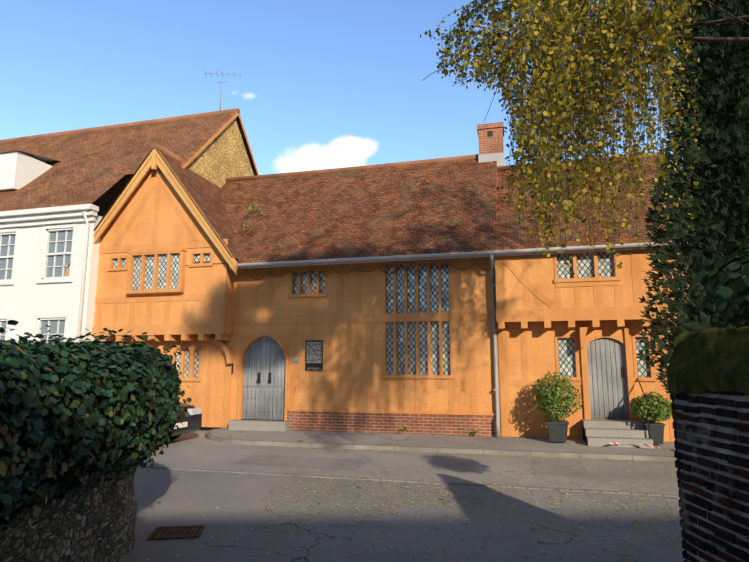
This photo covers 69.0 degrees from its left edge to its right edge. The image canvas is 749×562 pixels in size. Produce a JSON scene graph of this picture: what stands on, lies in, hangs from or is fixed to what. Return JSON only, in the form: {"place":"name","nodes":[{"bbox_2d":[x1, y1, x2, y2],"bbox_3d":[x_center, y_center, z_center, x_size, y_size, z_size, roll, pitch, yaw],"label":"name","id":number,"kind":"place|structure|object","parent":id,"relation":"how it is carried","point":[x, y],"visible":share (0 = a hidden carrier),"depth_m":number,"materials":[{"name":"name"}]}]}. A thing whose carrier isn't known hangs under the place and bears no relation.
{"place":"outdoors","nodes":[
{"label":"outdoors","id":0,"kind":"place"},
{"bbox_2d":[0,204,102,344],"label":"white house walls","id":1,"kind":"structure","parent":0,"point":[41,249],"depth_m":15.87,"materials":[{"name":"white paint"}]},
{"bbox_2d":[0,108,258,216],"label":"roof","id":2,"kind":"structure","parent":1,"relation":"on","point":[98,166],"depth_m":18.89,"materials":[{"name":"brown tile"}]},
{"bbox_2d":[204,70,236,109],"bbox_3d":[-5.729,-7.057,20.462,1.287,1.850,0.640,2,-9,-11],"label":"tv aerial","id":3,"kind":"object","parent":2,"relation":"on","point":[220,82],"visible":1,"depth_m":20.50,"materials":[{"name":"grey metal"}]},
{"bbox_2d":[0,0,687,174],"label":"sky","id":4,"kind":"structure","parent":0,"point":[317,84],"materials":[{"name":"blue"}]},
{"bbox_2d":[119,427,684,561],"bbox_3d":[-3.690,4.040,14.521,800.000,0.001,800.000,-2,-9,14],"label":"ground","id":5,"kind":"structure","parent":0,"point":[164,497],"depth_m":6.26,"materials":[{"name":"grey asphalt"}]},
{"bbox_2d":[0,466,136,561],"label":"flint wall","id":6,"kind":"structure","parent":5,"relation":"on","point":[99,526],"depth_m":4.35,"materials":[{"name":"grey stone"}]},
{"bbox_2d":[0,350,172,502],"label":"hedge","id":7,"kind":"object","parent":6,"relation":"on","point":[24,445],"visible":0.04,"depth_m":3.61,"materials":[{"name":"green plant"}]},
{"bbox_2d":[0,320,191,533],"bbox_3d":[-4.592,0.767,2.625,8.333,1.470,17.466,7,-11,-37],"label":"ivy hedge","id":8,"kind":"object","parent":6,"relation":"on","point":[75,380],"visible":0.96,"depth_m":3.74,"materials":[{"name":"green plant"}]},
{"bbox_2d":[65,148,238,427],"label":"gabled house wing","id":9,"kind":"structure","parent":5,"relation":"on","point":[154,232],"depth_m":15.19,"materials":[{"name":"orange paint"}]},
{"bbox_2d":[147,525,204,540],"bbox_3d":[-2.104,2.680,5.812,0.520,0.022,0.400,1,-9,-9],"label":"drain grate","id":10,"kind":"object","parent":5,"relation":"on","point":[179,532],"visible":0.96,"depth_m":5.79,"materials":[{"name":"brown metal"}]},
{"bbox_2d":[136,429,678,496],"bbox_3d":[2.516,3.429,10.638,73.992,0.018,5.480,-2,-9,14],"label":"road strip","id":11,"kind":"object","parent":5,"relation":"attached to","point":[197,450],"visible":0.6,"depth_m":9.64,"materials":[{"name":"concrete"}]},
{"bbox_2d":[169,402,201,439],"bbox_3d":[-6.293,3.013,12.694,4.112,1.470,2.070,-2,-9,14],"label":"parked car","id":12,"kind":"object","parent":11,"relation":"on","point":[191,421],"visible":0.1,"depth_m":12.58,"materials":[{"name":"black paint"}]},
{"bbox_2d":[138,431,680,561],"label":"fallen leaves","id":13,"kind":"object","parent":5,"relation":"on","point":[439,556],"visible":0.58,"depth_m":6.97,"materials":[{"name":"yellow plant"}]},
{"bbox_2d":[670,390,748,561],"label":"old brick wall","id":14,"kind":"structure","parent":5,"relation":"on","point":[711,441],"depth_m":4.19,"materials":[{"name":"brown brick"}]},
{"bbox_2d":[667,326,748,395],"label":"mossy wall cap","id":15,"kind":"object","parent":14,"relation":"on","point":[715,359],"depth_m":4.26,"materials":[{"name":"green plant"}]},
{"bbox_2d":[691,245,748,323],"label":"shrub","id":16,"kind":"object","parent":14,"relation":"attached to","point":[728,291],"depth_m":4.89,"materials":[{"name":"green plant"}]},
{"bbox_2d":[205,428,676,461],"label":"pavement","id":17,"kind":"structure","parent":0,"point":[572,448],"depth_m":11.85,"materials":[{"name":"grey concrete"}]},
{"bbox_2d":[237,205,478,434],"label":"weeds","id":18,"kind":"object","parent":17,"relation":"on","point":[402,427],"visible":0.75,"depth_m":15.99,"materials":[{"name":"green plant"}]},
{"bbox_2d":[545,420,568,441],"bbox_3d":[4.012,3.289,11.960,0.467,0.420,0.467,-2,-9,14],"label":"planter","id":19,"kind":"object","parent":17,"relation":"on","point":[557,430],"visible":1,"depth_m":11.78,"materials":[{"name":"black metal"}]},
{"bbox_2d":[531,371,582,421],"bbox_3d":[4.008,2.551,12.062,1.099,1.154,1.137,-2,-9,14],"label":"planter bush","id":20,"kind":"object","parent":19,"relation":"on","point":[544,406],"depth_m":11.87,"materials":[{"name":"green plant"}]},
{"bbox_2d":[606,442,675,449],"bbox_3d":[5.840,3.311,10.895,2.316,0.080,0.569,-2,-9,11],"label":"barrier tape","id":21,"kind":"object","parent":17,"relation":"on","point":[615,443],"visible":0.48,"depth_m":10.98,"materials":[{"name":"plastic"}]},
{"bbox_2d":[637,378,649,438],"bbox_3d":[5.818,2.791,11.787,0.032,1.392,0.783,-2,-9,14],"label":"handrail","id":22,"kind":"object","parent":17,"relation":"on","point":[645,395],"visible":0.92,"depth_m":11.44,"materials":[{"name":"black metal"}]},
{"bbox_2d":[642,422,664,443],"bbox_3d":[5.939,3.231,11.587,0.384,0.420,0.384,-2,-9,14],"label":"planter","id":23,"kind":"object","parent":17,"relation":"on","point":[656,432],"visible":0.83,"depth_m":11.44,"materials":[{"name":"black metal"}]},
{"bbox_2d":[630,391,672,422],"bbox_3d":[5.950,2.708,11.669,0.873,0.689,0.902,-2,-9,14],"label":"planter bush","id":24,"kind":"object","parent":23,"relation":"on","point":[659,411],"depth_m":11.47,"materials":[{"name":"green plant"}]},
{"bbox_2d":[228,248,688,447],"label":"little hall walls","id":25,"kind":"structure","parent":0,"point":[412,352],"depth_m":13.46,"materials":[{"name":"orange paint"}]},
{"bbox_2d":[305,340,322,369],"bbox_3d":[-1.579,1.944,14.254,0.480,0.780,0.027,-2,-9,14],"label":"notice board","id":26,"kind":"object","parent":25,"relation":"attached to","point":[313,354],"visible":0.91,"depth_m":14.24,"materials":[{"name":"grey paper"}]},
{"bbox_2d":[68,142,687,265],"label":"roof","id":27,"kind":"structure","parent":25,"relation":"on","point":[438,205],"depth_m":15.47,"materials":[{"name":"brown tile"}]},
{"bbox_2d":[229,241,688,437],"bbox_3d":[1.817,1.510,13.124,11.750,4.332,0.645,-2,-9,14],"label":"roof gutter","id":28,"kind":"object","parent":27,"relation":"attached to","point":[571,249],"visible":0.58,"depth_m":13.13,"materials":[{"name":"paint"}]},
{"bbox_2d":[477,122,504,165],"bbox_3d":[3.687,-3.951,17.161,0.820,1.800,0.780,-2,-9,14],"label":"chimney","id":29,"kind":"object","parent":27,"relation":"on","point":[490,138],"visible":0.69,"depth_m":16.86,"materials":[{"name":"brick"}]},
{"bbox_2d":[420,0,748,274],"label":"birch","id":30,"kind":"object","parent":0,"point":[573,101],"depth_m":6.39,"materials":[{"name":"green plant"}]},
{"bbox_2d":[636,0,748,393],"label":"ivy","id":31,"kind":"object","parent":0,"point":[677,229],"depth_m":9.61,"materials":[{"name":"green plant"}]}
]}

